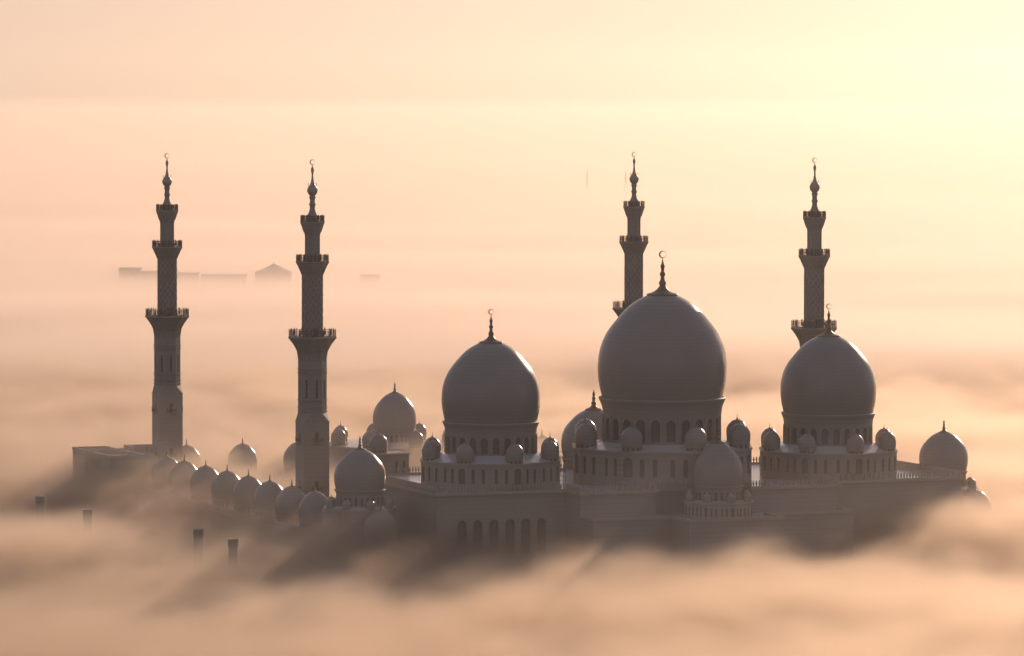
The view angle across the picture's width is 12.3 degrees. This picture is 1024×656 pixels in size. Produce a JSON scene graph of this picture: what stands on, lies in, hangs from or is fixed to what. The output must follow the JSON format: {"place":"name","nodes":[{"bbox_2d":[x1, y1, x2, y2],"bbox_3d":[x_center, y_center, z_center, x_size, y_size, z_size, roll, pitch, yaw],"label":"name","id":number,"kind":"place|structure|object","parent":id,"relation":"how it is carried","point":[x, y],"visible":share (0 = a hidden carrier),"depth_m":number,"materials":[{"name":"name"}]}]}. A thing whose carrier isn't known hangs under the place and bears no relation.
{"place":"outdoors","nodes":[
{"label":"outdoors","id":0,"kind":"place"},
{"bbox_2d":[0,117,1023,655],"bbox_3d":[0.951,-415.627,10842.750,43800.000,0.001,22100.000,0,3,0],"label":"ground","id":1,"kind":"structure","parent":0,"point":[446,231],"depth_m":2779.05,"materials":[{"name":"beige"}]},
{"bbox_2d":[35,496,44,564],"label":"light tower","id":2,"kind":"structure","parent":1,"relation":"on","point":[39,501],"depth_m":1248.35,"materials":[{"name":"concrete"}]},
{"bbox_2d":[82,509,92,579],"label":"light tower","id":3,"kind":"structure","parent":1,"relation":"on","point":[87,544],"depth_m":1208.92,"materials":[{"name":"concrete"}]},
{"bbox_2d":[72,444,154,541],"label":"flat roofed wing","id":4,"kind":"structure","parent":1,"relation":"on","point":[106,479],"depth_m":1316.30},
{"bbox_2d":[118,267,199,326],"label":"distant building","id":5,"kind":"structure","parent":1,"relation":"on","point":[138,294],"depth_m":2503.17,"materials":[{"name":"concrete"}]},
{"bbox_2d":[145,153,188,461],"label":"minaret","id":6,"kind":"object","parent":1,"relation":"on","point":[167,321],"visible":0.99,"depth_m":1334.62,"materials":[{"name":"white stone"}]},
{"bbox_2d":[193,529,203,602],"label":"light tower","id":7,"kind":"structure","parent":1,"relation":"on","point":[198,564],"depth_m":1155.18,"materials":[{"name":"concrete"}]},
{"bbox_2d":[200,274,247,326],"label":"distant building","id":8,"kind":"structure","parent":1,"relation":"on","point":[223,300],"depth_m":2502.45,"materials":[{"name":"concrete"}]},
{"bbox_2d":[133,485,323,595],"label":"arcade","id":9,"kind":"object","parent":1,"relation":"on","point":[285,554],"visible":0.51,"depth_m":1233.24,"materials":[{"name":"white stone"}]},
{"bbox_2d":[141,447,158,487],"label":"arcade dome","id":10,"kind":"structure","parent":9,"relation":"on","point":[151,459],"depth_m":1321.90,"materials":[{"name":"white stone"}]},
{"bbox_2d":[152,451,177,492],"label":"arcade dome","id":11,"kind":"structure","parent":9,"relation":"on","point":[163,467],"depth_m":1305.51,"materials":[{"name":"white stone"}]},
{"bbox_2d":[169,454,196,497],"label":"arcade dome","id":12,"kind":"structure","parent":9,"relation":"on","point":[181,473],"depth_m":1290.97,"materials":[{"name":"white stone"}]},
{"bbox_2d":[190,460,217,502],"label":"arcade dome","id":13,"kind":"structure","parent":9,"relation":"on","point":[203,478],"depth_m":1273.84,"materials":[{"name":"white stone"}]},
{"bbox_2d":[211,465,239,508],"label":"arcade dome","id":14,"kind":"structure","parent":9,"relation":"on","point":[224,483],"depth_m":1257.18,"materials":[{"name":"white stone"}]},
{"bbox_2d":[232,469,260,513],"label":"arcade dome","id":15,"kind":"structure","parent":9,"relation":"on","point":[245,488],"depth_m":1240.88,"materials":[{"name":"white stone"}]},
{"bbox_2d":[253,475,282,519],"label":"arcade dome","id":16,"kind":"structure","parent":9,"relation":"on","point":[266,493],"depth_m":1225.05,"materials":[{"name":"white stone"}]},
{"bbox_2d":[275,480,304,525],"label":"arcade dome","id":17,"kind":"structure","parent":9,"relation":"on","point":[289,499],"depth_m":1209.22,"materials":[{"name":"white stone"}]},
{"bbox_2d":[298,485,327,531],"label":"arcade dome","id":18,"kind":"structure","parent":9,"relation":"on","point":[312,504],"depth_m":1192.72,"materials":[{"name":"white stone"}]},
{"bbox_2d":[321,497,335,532],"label":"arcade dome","id":19,"kind":"structure","parent":9,"relation":"on","point":[322,516],"depth_m":1178.65,"materials":[{"name":"white stone"}]},
{"bbox_2d":[227,538,238,613],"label":"light tower","id":20,"kind":"structure","parent":1,"relation":"on","point":[233,573],"depth_m":1130.62,"materials":[{"name":"concrete"}]},
{"bbox_2d":[255,261,291,327],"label":"distant building","id":21,"kind":"structure","parent":1,"relation":"on","point":[273,295],"depth_m":2502.43,"materials":[{"name":"concrete"}]},
{"bbox_2d":[288,159,336,497],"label":"minaret","id":22,"kind":"object","parent":1,"relation":"on","point":[312,344],"visible":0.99,"depth_m":1221.68,"materials":[{"name":"white stone"}]},
{"bbox_2d":[323,437,395,601],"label":"domed pavilion","id":23,"kind":"structure","parent":1,"relation":"on","point":[359,476],"depth_m":1160.09,"materials":[{"name":"white stone"}]},
{"bbox_2d":[360,274,380,327],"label":"distant building","id":24,"kind":"structure","parent":1,"relation":"on","point":[369,300],"depth_m":2502.47,"materials":[{"name":"concrete"}]},
{"bbox_2d":[344,546,421,608],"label":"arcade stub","id":25,"kind":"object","parent":1,"relation":"on","point":[385,579],"visible":1,"depth_m":1145.36,"materials":[{"name":"white stone"}]},
{"bbox_2d":[364,503,398,550],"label":"arcade dome","id":26,"kind":"structure","parent":25,"relation":"on","point":[381,529],"depth_m":1148.82,"materials":[{"name":"white stone"}]},
{"bbox_2d":[329,383,444,475],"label":"domed pavilion","id":27,"kind":"structure","parent":1,"relation":"on","point":[395,421],"depth_m":1367.08,"materials":[{"name":"white stone"}]},
{"bbox_2d":[370,430,409,472],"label":"stair tower","id":28,"kind":"structure","parent":1,"relation":"on","point":[381,453],"depth_m":1218.24,"materials":[{"name":"white stone"}]},
{"bbox_2d":[218,462,562,497],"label":"arcade","id":29,"kind":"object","parent":1,"relation":"on","point":[283,481],"visible":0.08,"depth_m":1354.82,"materials":[{"name":"white stone"}]},
{"bbox_2d":[183,439,201,468],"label":"arcade dome","id":30,"kind":"structure","parent":29,"relation":"on","point":[192,455],"depth_m":1348.71,"materials":[{"name":"white stone"}]},
{"bbox_2d":[228,438,256,478],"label":"arcade dome","id":31,"kind":"structure","parent":29,"relation":"on","point":[242,458],"depth_m":1354.51,"materials":[{"name":"white stone"}]},
{"bbox_2d":[283,443,294,476],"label":"arcade dome","id":32,"kind":"structure","parent":29,"relation":"on","point":[289,460],"depth_m":1360.95,"materials":[{"name":"white stone"}]},
{"bbox_2d":[537,432,547,452],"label":"arcade dome","id":33,"kind":"structure","parent":29,"relation":"on","point":[541,438],"depth_m":1389.59,"materials":[{"name":"white stone"}]},
{"bbox_2d":[561,390,602,469],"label":"domed pavilion","id":34,"kind":"structure","parent":1,"relation":"on","point":[594,412],"depth_m":1232.00,"materials":[{"name":"white stone"}]},
{"bbox_2d":[585,172,589,222],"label":"distant spire","id":35,"kind":"structure","parent":1,"relation":"on","point":[587,196],"depth_m":4498.00,"materials":[{"name":"concrete"}]},
{"bbox_2d":[623,172,627,222],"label":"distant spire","id":36,"kind":"structure","parent":1,"relation":"on","point":[625,197],"depth_m":4497.98,"materials":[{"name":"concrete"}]},
{"bbox_2d":[612,152,648,316],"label":"minaret","id":37,"kind":"object","parent":1,"relation":"on","point":[634,244],"visible":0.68,"depth_m":1387.73,"materials":[{"name":"white stone"}]},
{"bbox_2d":[383,456,963,606],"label":"prayer hall","id":38,"kind":"structure","parent":1,"relation":"on","point":[597,545],"depth_m":1162.47,"materials":[{"name":"white stone"}]},
{"bbox_2d":[420,309,560,491],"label":"domed hall","id":39,"kind":"structure","parent":38,"relation":"on","point":[490,399],"depth_m":1167.36,"materials":[{"name":"white stone"}]},
{"bbox_2d":[559,451,565,484],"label":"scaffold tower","id":40,"kind":"structure","parent":38,"relation":"on","point":[563,461],"depth_m":1180.04,"materials":[{"name":"grey metal"}]},
{"bbox_2d":[572,251,752,488],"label":"domed hall","id":41,"kind":"structure","parent":38,"relation":"on","point":[662,367],"depth_m":1181.43,"materials":[{"name":"white stone"}]},
{"bbox_2d":[683,427,752,518],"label":"domed pavilion","id":42,"kind":"structure","parent":38,"relation":"on","point":[718,473],"depth_m":1158.75,"materials":[{"name":"white stone"}]},
{"bbox_2d":[759,304,897,481],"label":"domed hall","id":43,"kind":"structure","parent":38,"relation":"on","point":[828,390],"depth_m":1202.14,"materials":[{"name":"white stone"}]},
{"bbox_2d":[791,158,836,346],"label":"minaret","id":44,"kind":"object","parent":1,"relation":"on","point":[814,258],"visible":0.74,"depth_m":1274.74,"materials":[{"name":"white stone"}]},
{"bbox_2d":[919,421,978,498],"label":"domed pavilion","id":45,"kind":"structure","parent":1,"relation":"on","point":[943,448],"depth_m":1224.20,"materials":[{"name":"white stone"}]},
{"bbox_2d":[956,525,1016,584],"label":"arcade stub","id":46,"kind":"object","parent":1,"relation":"on","point":[986,556],"visible":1,"depth_m":1205.31,"materials":[{"name":"white stone"}]},
{"bbox_2d":[961,483,991,528],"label":"arcade dome","id":47,"kind":"structure","parent":46,"relation":"on","point":[976,508],"depth_m":1209.46,"materials":[{"name":"white stone"}]},
{"bbox_2d":[0,0,1023,119],"label":"sky","id":48,"kind":"structure","parent":0,"point":[482,59],"materials":[{"name":"beige"}]},
{"bbox_2d":[616,447,628,489],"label":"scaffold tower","id":49,"kind":"structure","parent":0,"point":[626,461],"depth_m":1170.07,"materials":[{"name":"grey metal"}]},
{"bbox_2d":[794,448,808,482],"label":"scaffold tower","id":50,"kind":"structure","parent":0,"point":[803,462],"depth_m":1192.78,"materials":[{"name":"grey metal"}]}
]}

